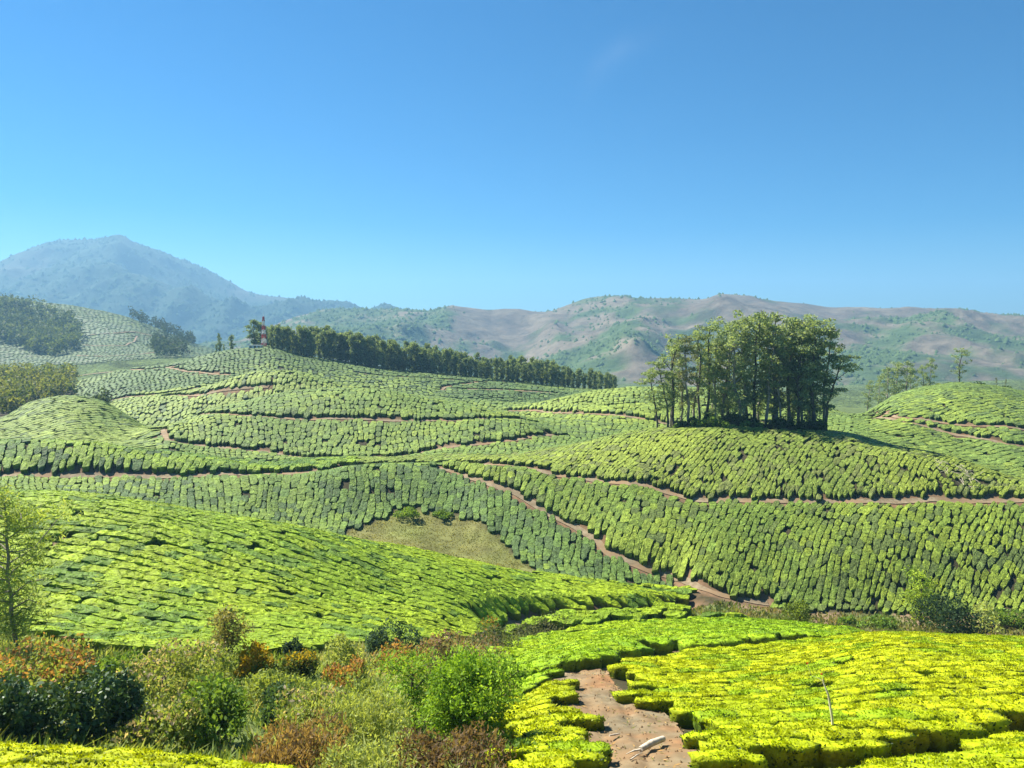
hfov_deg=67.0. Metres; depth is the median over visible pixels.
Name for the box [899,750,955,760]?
tea bush
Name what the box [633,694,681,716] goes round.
tea bush
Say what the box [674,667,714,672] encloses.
tea bush
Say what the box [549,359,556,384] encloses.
plantation tree
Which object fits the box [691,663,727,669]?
tea bush
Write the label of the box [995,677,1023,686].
tea bush
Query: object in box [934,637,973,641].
tea bush
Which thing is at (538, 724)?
tea bush
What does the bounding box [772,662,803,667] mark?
tea bush
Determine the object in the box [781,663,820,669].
tea bush
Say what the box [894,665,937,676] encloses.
tea bush
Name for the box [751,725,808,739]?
tea bush
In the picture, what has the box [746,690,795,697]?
tea bush
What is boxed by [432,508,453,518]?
valley bush
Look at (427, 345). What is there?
plantation tree
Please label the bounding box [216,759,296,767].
tea bush
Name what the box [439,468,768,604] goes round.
valley path
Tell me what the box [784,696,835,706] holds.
tea bush
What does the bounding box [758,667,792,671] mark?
tea bush
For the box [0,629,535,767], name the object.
undergrowth
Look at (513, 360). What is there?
plantation tree
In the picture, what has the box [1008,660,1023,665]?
tea bush
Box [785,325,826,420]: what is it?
eucalyptus tree
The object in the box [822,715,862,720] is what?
tea bush
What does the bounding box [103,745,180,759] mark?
tea bush
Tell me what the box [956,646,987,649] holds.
tea bush
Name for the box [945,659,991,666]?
tea bush
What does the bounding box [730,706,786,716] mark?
tea bush
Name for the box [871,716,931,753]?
tea bush
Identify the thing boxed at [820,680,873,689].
tea bush
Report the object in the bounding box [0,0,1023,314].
sky
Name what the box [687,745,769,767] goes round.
tea bush
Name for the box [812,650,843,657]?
tea bush
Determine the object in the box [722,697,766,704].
tea bush
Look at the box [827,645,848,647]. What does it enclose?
tea bush
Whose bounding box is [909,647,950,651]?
tea bush
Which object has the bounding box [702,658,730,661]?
tea bush
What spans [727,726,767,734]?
tea bush
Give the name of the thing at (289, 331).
plantation tree
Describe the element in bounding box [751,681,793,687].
tea bush
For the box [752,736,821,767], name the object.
tea bush
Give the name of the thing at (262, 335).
lattice mast
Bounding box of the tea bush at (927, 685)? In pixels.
[908,681,955,690]
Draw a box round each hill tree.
[861,380,874,411]
[872,378,888,404]
[877,367,898,402]
[884,361,908,395]
[894,360,917,391]
[904,368,918,390]
[916,365,928,385]
[920,357,937,385]
[951,348,972,381]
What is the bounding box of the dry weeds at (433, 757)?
[378,719,516,767]
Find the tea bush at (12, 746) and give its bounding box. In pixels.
[0,739,43,752]
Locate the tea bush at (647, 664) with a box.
[620,661,660,667]
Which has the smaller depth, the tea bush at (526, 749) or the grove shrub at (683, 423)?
the tea bush at (526, 749)
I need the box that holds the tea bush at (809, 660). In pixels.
[796,657,832,663]
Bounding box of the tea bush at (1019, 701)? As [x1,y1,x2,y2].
[1011,697,1023,704]
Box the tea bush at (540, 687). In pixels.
[525,684,569,693]
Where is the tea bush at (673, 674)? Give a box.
[665,672,694,675]
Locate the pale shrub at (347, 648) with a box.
[322,633,365,668]
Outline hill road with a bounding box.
[0,463,1023,503]
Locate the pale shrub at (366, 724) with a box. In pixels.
[287,682,417,756]
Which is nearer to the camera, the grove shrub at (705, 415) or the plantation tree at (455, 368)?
the grove shrub at (705, 415)
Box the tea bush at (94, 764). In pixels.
[41,759,131,767]
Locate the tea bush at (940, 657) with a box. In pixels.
[921,654,958,660]
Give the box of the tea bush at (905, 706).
[878,702,927,710]
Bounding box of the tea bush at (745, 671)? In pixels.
[722,669,762,673]
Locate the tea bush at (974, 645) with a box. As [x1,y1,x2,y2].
[959,644,988,647]
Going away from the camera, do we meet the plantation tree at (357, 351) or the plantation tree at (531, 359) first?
the plantation tree at (357, 351)
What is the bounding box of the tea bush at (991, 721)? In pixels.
[940,706,1012,734]
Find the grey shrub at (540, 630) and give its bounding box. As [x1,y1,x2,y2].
[513,610,575,637]
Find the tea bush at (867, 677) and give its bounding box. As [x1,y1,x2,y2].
[831,673,880,684]
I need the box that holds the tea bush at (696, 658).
[681,656,707,659]
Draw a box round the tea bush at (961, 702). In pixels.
[921,695,988,709]
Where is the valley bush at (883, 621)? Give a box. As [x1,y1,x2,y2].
[861,613,896,629]
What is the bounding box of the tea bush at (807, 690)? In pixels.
[794,686,835,694]
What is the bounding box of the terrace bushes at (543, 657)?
[479,615,867,705]
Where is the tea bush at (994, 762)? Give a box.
[948,756,1023,767]
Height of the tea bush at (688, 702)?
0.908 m
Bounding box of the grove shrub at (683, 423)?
[676,420,688,426]
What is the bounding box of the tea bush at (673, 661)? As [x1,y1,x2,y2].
[658,658,693,662]
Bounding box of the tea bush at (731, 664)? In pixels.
[717,662,754,667]
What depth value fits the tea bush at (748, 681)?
28.77 m
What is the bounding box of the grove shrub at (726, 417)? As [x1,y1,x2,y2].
[718,413,734,423]
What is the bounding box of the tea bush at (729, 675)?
[706,672,740,678]
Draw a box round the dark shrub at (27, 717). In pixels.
[0,668,61,744]
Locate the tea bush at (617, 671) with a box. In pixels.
[606,663,644,679]
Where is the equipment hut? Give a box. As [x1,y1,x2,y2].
[248,345,262,347]
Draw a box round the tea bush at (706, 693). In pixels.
[686,689,730,697]
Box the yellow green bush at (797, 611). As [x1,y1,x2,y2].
[781,600,811,621]
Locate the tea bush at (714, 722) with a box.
[702,716,756,729]
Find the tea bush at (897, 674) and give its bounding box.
[875,671,922,679]
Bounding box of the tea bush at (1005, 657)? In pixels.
[985,654,1023,661]
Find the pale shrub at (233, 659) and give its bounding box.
[177,653,240,685]
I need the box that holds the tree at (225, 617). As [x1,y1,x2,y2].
[204,603,254,659]
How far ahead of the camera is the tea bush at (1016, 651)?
32.51 m
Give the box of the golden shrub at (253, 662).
[233,640,277,685]
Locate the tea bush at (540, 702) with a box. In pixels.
[508,698,552,709]
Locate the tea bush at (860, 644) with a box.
[849,641,878,646]
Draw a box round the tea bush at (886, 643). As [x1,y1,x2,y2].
[868,641,907,645]
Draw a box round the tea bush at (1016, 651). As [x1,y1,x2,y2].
[1006,649,1023,653]
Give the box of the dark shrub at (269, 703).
[257,680,300,729]
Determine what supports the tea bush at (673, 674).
on the ground at (850, 400)
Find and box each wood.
[0,292,85,354]
[0,360,81,413]
[128,306,195,343]
[146,329,192,356]
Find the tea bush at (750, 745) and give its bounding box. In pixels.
[697,734,762,754]
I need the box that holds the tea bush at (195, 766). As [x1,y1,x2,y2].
[178,762,240,767]
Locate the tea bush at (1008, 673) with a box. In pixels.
[984,669,1023,675]
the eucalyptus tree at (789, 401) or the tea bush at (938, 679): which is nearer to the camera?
the tea bush at (938, 679)
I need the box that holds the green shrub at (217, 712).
[161,668,254,752]
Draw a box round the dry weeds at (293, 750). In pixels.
[242,706,355,767]
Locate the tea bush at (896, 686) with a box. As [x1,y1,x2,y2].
[866,681,915,691]
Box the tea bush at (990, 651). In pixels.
[968,649,1004,653]
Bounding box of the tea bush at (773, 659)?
[751,656,790,662]
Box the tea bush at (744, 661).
[728,659,752,663]
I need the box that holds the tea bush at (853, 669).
[833,664,874,674]
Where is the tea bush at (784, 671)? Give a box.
[765,668,806,674]
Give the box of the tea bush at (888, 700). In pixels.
[862,696,916,704]
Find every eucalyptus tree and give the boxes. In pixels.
[633,371,669,427]
[641,361,679,426]
[656,343,690,426]
[657,334,687,426]
[669,351,689,420]
[672,334,699,421]
[686,344,707,415]
[687,330,714,419]
[690,321,726,413]
[703,339,732,417]
[706,316,755,423]
[706,320,757,415]
[706,328,761,415]
[706,365,726,418]
[724,320,757,419]
[731,310,787,417]
[740,353,758,419]
[746,323,795,421]
[750,312,798,418]
[753,318,801,419]
[757,322,791,423]
[762,315,811,423]
[770,349,792,415]
[773,320,822,423]
[779,334,828,420]
[785,324,841,416]
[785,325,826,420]
[786,331,821,420]
[792,313,839,420]
[802,331,845,424]
[815,354,862,430]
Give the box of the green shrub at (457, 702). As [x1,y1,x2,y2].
[405,641,530,750]
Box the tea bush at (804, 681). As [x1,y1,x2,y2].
[787,677,817,687]
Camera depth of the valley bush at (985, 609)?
73.44 m
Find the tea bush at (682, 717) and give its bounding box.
[668,704,712,727]
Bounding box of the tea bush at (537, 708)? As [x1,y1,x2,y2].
[506,703,557,713]
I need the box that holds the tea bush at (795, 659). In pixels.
[783,655,817,663]
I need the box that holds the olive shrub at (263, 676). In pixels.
[216,667,314,711]
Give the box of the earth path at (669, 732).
[552,668,699,767]
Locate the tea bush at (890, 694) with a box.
[873,690,921,698]
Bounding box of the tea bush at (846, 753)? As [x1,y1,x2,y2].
[810,737,893,767]
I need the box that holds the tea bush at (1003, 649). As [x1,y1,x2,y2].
[985,646,1014,651]
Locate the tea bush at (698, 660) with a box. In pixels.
[693,659,709,662]
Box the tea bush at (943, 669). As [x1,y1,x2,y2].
[928,665,977,672]
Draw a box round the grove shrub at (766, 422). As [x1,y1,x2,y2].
[765,419,775,427]
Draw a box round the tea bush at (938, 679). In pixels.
[909,674,955,684]
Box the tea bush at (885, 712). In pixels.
[856,707,919,719]
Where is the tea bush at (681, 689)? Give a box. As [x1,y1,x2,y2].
[653,687,695,692]
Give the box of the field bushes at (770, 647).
[619,630,1023,662]
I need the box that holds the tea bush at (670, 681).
[647,678,691,683]
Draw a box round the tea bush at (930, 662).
[902,658,957,666]
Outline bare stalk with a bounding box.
[806,662,833,724]
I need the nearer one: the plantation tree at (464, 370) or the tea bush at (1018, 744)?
the tea bush at (1018, 744)
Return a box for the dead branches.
[935,458,981,489]
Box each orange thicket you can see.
[0,631,103,708]
[34,644,102,690]
[320,653,368,688]
[366,638,434,679]
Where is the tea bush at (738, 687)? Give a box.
[719,684,758,690]
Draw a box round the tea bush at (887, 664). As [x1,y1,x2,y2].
[862,661,906,669]
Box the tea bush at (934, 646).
[926,645,957,648]
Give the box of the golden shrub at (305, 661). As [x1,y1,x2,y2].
[276,648,319,677]
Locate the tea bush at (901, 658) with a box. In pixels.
[876,653,927,662]
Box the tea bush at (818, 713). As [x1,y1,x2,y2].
[788,708,853,720]
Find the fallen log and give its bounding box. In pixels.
[626,736,665,760]
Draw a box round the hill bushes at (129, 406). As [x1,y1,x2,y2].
[109,370,849,426]
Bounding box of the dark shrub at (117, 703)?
[44,657,148,746]
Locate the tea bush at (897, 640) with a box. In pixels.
[879,638,911,642]
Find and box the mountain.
[0,235,399,343]
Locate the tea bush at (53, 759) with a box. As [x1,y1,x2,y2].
[32,750,128,765]
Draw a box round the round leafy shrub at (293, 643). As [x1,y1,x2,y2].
[281,636,305,653]
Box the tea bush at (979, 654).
[952,651,994,656]
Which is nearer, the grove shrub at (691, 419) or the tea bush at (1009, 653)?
the tea bush at (1009, 653)
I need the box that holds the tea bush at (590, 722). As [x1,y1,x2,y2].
[549,711,605,731]
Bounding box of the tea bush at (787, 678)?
[773,674,809,681]
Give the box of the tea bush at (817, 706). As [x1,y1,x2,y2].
[780,703,834,712]
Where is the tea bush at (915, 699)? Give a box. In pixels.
[899,695,943,705]
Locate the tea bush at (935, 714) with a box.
[907,708,958,721]
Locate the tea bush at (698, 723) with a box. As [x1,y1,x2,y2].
[690,708,742,732]
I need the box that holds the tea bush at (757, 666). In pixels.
[741,664,774,669]
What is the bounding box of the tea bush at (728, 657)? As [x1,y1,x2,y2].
[706,655,735,659]
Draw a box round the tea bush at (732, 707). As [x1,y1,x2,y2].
[702,703,749,710]
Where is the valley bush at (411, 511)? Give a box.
[393,506,419,517]
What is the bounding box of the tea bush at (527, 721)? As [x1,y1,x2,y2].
[505,713,557,738]
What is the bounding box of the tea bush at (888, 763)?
[848,759,917,767]
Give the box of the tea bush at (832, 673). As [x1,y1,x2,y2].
[808,671,844,678]
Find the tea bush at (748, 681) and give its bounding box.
[731,679,774,685]
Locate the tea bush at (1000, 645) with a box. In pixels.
[982,644,1017,647]
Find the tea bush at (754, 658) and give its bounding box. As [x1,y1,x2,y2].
[731,656,766,660]
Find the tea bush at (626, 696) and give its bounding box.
[611,688,658,703]
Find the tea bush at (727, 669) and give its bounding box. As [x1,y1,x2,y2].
[713,666,748,672]
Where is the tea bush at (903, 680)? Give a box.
[872,677,919,683]
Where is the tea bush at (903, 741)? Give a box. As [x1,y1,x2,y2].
[857,726,918,757]
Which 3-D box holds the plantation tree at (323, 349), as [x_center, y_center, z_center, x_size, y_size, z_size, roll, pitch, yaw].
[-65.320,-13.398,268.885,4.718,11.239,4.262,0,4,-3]
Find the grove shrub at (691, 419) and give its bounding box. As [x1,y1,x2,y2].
[687,416,698,426]
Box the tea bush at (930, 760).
[904,755,953,763]
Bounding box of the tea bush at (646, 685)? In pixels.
[626,679,668,690]
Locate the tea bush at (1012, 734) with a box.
[988,730,1023,738]
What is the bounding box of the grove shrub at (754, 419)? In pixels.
[738,413,759,424]
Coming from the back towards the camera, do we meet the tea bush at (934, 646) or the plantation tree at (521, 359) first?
the plantation tree at (521, 359)
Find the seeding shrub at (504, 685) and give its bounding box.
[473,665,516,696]
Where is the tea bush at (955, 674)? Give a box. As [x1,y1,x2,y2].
[928,670,974,678]
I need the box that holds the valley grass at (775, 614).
[687,599,1023,635]
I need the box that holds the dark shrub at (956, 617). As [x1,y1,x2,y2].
[910,583,994,634]
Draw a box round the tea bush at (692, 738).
[679,726,742,749]
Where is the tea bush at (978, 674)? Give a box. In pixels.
[959,669,997,678]
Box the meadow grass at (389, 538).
[348,508,534,570]
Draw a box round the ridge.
[201,294,1023,385]
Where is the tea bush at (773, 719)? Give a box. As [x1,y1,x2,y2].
[741,713,797,724]
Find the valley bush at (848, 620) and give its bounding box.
[837,614,866,628]
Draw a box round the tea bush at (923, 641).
[910,639,938,643]
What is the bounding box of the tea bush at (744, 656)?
[735,653,763,657]
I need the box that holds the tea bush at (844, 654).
[828,648,868,657]
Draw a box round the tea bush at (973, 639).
[966,638,991,642]
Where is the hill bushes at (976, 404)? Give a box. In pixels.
[849,382,1023,477]
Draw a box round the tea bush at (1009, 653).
[992,652,1023,656]
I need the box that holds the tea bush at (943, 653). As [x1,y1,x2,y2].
[926,650,962,655]
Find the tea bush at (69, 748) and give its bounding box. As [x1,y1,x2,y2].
[20,742,106,756]
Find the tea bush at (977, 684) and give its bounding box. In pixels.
[951,680,1003,689]
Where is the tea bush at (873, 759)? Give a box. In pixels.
[860,756,908,764]
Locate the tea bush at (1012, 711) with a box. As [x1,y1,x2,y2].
[970,697,1023,731]
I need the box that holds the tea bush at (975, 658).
[950,654,998,661]
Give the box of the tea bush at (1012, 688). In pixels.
[986,684,1023,695]
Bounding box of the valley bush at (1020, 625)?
[998,614,1023,628]
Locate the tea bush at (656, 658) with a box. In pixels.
[650,655,683,661]
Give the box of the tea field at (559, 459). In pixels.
[356,424,1023,502]
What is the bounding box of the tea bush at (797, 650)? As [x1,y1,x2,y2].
[787,648,815,652]
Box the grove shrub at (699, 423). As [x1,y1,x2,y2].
[690,417,707,426]
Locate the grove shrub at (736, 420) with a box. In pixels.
[730,412,741,423]
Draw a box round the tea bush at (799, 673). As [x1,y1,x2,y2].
[782,670,826,676]
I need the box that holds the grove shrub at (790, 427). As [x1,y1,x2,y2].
[784,423,798,429]
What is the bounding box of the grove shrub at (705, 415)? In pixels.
[702,411,713,423]
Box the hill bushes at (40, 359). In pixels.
[0,296,215,366]
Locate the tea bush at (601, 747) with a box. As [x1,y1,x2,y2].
[545,737,612,762]
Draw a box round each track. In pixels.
[78,366,173,375]
[90,336,137,345]
[160,429,557,456]
[169,368,229,374]
[170,385,268,395]
[200,413,513,421]
[468,389,551,392]
[508,410,666,423]
[876,417,1023,446]
[884,412,1023,429]
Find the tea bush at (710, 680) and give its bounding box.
[683,676,729,684]
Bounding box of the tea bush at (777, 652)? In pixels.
[759,649,793,656]
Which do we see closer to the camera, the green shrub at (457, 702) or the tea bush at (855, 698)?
the green shrub at (457, 702)
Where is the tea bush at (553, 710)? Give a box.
[526,705,582,716]
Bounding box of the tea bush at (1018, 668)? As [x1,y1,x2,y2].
[1002,665,1023,671]
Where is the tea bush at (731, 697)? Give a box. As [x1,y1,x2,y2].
[714,694,757,700]
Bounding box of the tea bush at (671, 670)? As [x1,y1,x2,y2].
[643,666,678,672]
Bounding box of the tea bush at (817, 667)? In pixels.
[797,662,838,670]
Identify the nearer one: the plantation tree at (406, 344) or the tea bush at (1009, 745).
the tea bush at (1009, 745)
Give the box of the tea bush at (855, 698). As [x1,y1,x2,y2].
[830,692,881,703]
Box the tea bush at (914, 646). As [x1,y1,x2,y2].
[893,643,928,648]
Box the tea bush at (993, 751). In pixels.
[954,744,1023,759]
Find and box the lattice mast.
[261,316,266,345]
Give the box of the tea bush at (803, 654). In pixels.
[783,652,821,657]
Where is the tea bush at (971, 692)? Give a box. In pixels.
[948,687,997,695]
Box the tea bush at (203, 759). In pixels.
[163,752,233,766]
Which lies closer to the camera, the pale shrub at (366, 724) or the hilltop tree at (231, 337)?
the pale shrub at (366, 724)
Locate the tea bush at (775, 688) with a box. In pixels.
[757,684,809,692]
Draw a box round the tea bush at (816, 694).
[795,691,843,699]
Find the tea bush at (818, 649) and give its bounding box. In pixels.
[799,647,829,652]
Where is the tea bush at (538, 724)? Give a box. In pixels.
[512,720,559,737]
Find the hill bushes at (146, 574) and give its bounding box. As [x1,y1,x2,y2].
[0,489,697,667]
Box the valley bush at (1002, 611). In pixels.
[986,607,1023,628]
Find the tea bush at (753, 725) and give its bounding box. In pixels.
[718,721,774,729]
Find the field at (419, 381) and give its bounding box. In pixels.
[74,345,597,402]
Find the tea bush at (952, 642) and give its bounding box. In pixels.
[935,640,972,644]
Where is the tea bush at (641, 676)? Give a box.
[633,672,676,680]
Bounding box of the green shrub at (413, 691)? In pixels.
[371,646,444,729]
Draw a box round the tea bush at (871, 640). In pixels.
[843,638,882,645]
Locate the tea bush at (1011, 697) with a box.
[987,691,1023,700]
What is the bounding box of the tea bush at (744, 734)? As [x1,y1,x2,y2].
[706,732,760,739]
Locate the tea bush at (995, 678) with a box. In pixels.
[980,674,1023,682]
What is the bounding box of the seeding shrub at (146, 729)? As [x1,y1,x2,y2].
[104,692,206,750]
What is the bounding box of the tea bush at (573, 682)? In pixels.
[541,678,579,689]
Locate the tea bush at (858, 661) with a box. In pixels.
[845,657,890,665]
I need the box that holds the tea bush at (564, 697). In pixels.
[529,689,579,705]
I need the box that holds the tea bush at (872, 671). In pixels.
[855,667,899,674]
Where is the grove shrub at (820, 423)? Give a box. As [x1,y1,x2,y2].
[805,420,824,429]
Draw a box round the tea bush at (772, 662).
[750,660,788,665]
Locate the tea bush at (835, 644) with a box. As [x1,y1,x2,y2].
[817,642,847,647]
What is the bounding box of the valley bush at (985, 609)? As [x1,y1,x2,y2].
[963,600,1002,631]
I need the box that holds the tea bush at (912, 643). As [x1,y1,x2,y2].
[908,642,936,645]
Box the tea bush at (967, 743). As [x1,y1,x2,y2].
[959,736,1023,750]
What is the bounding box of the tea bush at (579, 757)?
[523,747,610,767]
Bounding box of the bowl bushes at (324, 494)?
[0,461,672,586]
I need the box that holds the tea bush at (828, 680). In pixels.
[813,673,857,686]
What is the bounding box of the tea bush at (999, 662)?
[978,659,1017,665]
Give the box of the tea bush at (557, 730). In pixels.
[521,724,591,741]
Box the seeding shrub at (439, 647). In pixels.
[417,628,509,672]
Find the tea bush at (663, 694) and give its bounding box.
[650,690,686,697]
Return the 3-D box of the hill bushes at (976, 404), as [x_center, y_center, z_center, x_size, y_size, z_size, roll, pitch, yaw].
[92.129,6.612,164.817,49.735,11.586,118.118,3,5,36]
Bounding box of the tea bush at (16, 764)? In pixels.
[0,760,57,767]
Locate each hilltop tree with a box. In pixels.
[217,333,221,351]
[227,334,235,348]
[243,319,261,344]
[256,321,268,344]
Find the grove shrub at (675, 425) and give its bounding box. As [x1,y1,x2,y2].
[673,423,680,427]
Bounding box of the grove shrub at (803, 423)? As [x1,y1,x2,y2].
[799,416,819,430]
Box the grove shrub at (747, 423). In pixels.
[735,420,752,425]
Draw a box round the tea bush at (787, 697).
[758,694,802,702]
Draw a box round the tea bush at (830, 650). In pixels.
[820,646,855,652]
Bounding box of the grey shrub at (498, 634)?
[465,625,522,649]
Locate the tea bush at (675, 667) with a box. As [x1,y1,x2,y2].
[657,665,692,669]
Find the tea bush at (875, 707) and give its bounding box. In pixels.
[842,703,888,716]
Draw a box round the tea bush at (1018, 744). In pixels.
[1010,739,1023,748]
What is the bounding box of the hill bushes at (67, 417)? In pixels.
[0,395,163,448]
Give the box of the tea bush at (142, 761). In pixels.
[102,753,192,767]
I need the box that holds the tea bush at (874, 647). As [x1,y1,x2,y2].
[860,645,898,649]
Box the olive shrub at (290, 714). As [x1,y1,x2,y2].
[271,681,355,741]
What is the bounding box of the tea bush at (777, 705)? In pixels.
[740,699,795,709]
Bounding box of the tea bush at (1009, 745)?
[970,741,1016,749]
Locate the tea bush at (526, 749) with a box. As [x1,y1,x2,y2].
[484,741,549,767]
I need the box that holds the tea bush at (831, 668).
[818,662,855,672]
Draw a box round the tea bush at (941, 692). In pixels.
[907,687,960,697]
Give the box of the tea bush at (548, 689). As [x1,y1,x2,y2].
[522,685,575,697]
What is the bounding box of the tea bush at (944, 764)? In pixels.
[902,760,989,767]
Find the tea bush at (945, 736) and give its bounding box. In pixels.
[912,718,989,753]
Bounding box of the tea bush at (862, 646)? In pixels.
[840,644,872,651]
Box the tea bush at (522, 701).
[497,699,534,711]
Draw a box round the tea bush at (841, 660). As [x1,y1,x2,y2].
[813,655,853,663]
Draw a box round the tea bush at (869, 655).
[853,651,898,658]
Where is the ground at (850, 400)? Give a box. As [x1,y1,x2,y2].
[0,302,1023,767]
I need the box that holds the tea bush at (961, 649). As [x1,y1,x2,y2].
[945,647,977,652]
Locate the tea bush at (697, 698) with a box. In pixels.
[674,695,715,699]
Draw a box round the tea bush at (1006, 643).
[986,641,1019,644]
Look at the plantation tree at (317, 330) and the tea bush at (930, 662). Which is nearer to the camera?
the tea bush at (930, 662)
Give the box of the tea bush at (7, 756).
[0,748,36,763]
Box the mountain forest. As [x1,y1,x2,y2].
[0,234,996,343]
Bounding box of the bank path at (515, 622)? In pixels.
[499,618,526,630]
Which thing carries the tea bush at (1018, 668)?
on the ground at (850, 400)
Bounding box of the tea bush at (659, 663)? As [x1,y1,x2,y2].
[641,659,670,666]
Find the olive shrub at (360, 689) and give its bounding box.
[317,672,396,726]
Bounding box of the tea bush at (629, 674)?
[625,667,666,680]
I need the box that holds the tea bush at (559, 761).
[506,755,576,767]
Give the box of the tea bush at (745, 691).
[728,688,767,695]
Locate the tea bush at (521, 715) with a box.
[487,710,536,735]
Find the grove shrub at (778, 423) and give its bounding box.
[768,418,785,428]
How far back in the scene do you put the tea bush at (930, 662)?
29.00 m
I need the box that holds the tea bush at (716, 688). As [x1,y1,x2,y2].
[690,685,727,691]
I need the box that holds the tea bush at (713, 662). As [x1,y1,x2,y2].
[701,660,729,664]
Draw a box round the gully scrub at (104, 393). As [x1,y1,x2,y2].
[84,386,111,402]
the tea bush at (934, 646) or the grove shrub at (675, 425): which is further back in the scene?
the grove shrub at (675, 425)
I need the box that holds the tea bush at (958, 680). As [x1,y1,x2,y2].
[950,677,988,683]
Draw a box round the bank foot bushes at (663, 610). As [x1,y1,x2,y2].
[503,601,748,634]
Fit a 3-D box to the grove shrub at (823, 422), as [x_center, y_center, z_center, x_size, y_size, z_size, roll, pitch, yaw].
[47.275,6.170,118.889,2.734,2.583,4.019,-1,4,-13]
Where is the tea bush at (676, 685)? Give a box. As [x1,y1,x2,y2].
[662,682,697,688]
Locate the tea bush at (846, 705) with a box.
[827,701,875,709]
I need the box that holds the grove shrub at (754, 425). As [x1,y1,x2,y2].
[742,420,764,426]
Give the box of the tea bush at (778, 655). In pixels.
[767,652,805,657]
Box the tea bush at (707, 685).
[684,682,730,687]
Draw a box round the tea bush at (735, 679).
[727,676,759,683]
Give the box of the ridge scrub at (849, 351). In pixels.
[199,293,1023,384]
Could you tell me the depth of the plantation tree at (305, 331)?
267.46 m
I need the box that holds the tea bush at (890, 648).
[878,646,909,650]
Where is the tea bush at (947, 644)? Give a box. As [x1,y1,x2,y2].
[931,642,965,647]
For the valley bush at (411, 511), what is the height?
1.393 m
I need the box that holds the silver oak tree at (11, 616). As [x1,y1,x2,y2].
[0,479,83,649]
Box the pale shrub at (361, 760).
[312,730,428,767]
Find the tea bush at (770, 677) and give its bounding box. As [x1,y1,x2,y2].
[754,673,785,680]
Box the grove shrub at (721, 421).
[707,415,728,427]
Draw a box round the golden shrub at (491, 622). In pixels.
[477,615,501,634]
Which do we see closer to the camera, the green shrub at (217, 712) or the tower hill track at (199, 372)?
the green shrub at (217, 712)
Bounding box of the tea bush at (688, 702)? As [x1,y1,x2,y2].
[673,698,725,706]
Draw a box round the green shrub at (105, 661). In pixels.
[83,646,146,696]
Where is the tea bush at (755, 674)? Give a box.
[735,671,772,677]
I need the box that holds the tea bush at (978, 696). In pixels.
[941,693,992,699]
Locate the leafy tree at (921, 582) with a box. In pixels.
[897,565,941,625]
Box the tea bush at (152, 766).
[124,763,169,767]
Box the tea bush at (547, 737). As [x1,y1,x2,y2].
[512,733,584,743]
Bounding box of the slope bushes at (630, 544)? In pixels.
[442,460,1023,614]
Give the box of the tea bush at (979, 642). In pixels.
[962,641,994,644]
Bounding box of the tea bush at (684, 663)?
[667,661,704,665]
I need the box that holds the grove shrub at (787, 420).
[777,416,798,428]
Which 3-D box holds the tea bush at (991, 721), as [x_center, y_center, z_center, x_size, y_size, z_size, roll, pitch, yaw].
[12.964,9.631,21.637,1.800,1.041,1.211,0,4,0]
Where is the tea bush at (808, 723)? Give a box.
[773,717,835,729]
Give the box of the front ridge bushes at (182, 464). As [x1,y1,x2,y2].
[0,438,362,476]
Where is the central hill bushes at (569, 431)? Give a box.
[155,388,854,460]
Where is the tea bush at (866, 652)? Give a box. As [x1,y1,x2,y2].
[851,648,885,659]
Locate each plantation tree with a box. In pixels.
[268,324,276,346]
[268,332,273,346]
[272,326,280,348]
[278,325,286,348]
[282,326,291,351]
[288,329,296,352]
[291,333,298,352]
[293,325,305,354]
[296,326,311,356]
[307,333,316,357]
[308,326,314,355]
[312,331,317,355]
[314,326,320,333]
[315,335,321,357]
[317,329,329,358]
[319,325,330,348]
[325,328,334,359]
[326,330,337,359]
[334,333,344,360]
[341,332,350,361]
[345,334,356,363]
[349,332,364,364]
[353,332,364,364]
[358,340,369,365]
[364,335,373,366]
[368,336,375,364]
[369,342,380,367]
[373,339,380,364]
[374,334,381,351]
[377,339,388,368]
[384,344,391,367]
[387,339,396,367]
[388,340,395,369]
[392,347,402,369]
[400,349,406,369]
[402,340,409,369]
[404,346,413,369]
[406,340,420,370]
[415,353,424,371]
[418,348,427,372]
[424,343,430,370]
[426,348,433,372]
[428,350,439,373]
[435,350,444,373]
[442,348,451,374]
[445,347,454,373]
[451,355,459,375]
[457,351,465,375]
[460,351,469,374]
[461,358,468,375]
[467,356,474,376]
[472,359,478,376]
[474,352,481,373]
[478,362,485,377]
[481,358,490,378]
[489,363,493,378]
[491,357,499,378]
[498,357,505,380]
[504,360,510,380]
[508,357,517,380]
[514,363,520,381]
[517,355,527,380]
[520,364,526,381]
[522,362,533,382]
[526,363,532,382]
[527,356,534,381]
[531,359,541,382]
[538,360,544,381]
[539,367,543,384]
[542,360,550,384]
[547,365,555,385]
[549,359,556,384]
[552,364,560,384]
[560,370,566,385]
[564,366,571,386]
[565,369,570,385]
[570,372,576,387]
[575,368,582,387]
[582,373,587,388]
[586,370,593,388]
[591,373,596,388]
[593,370,598,388]
[596,372,603,388]
[602,376,607,388]
[604,372,610,388]
[608,374,613,388]
[611,375,616,387]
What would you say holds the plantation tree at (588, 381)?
on the ground at (850, 400)
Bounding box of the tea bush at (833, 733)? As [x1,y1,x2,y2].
[795,725,862,740]
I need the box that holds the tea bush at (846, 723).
[822,718,878,729]
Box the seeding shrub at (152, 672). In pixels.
[115,632,237,710]
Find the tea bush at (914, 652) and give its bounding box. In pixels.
[892,649,930,655]
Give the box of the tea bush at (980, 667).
[965,663,1013,671]
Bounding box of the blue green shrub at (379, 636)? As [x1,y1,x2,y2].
[364,616,421,654]
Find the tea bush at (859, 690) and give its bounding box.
[829,684,886,695]
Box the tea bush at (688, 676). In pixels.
[671,674,706,679]
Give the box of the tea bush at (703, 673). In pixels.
[691,670,723,674]
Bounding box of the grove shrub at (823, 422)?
[817,418,827,429]

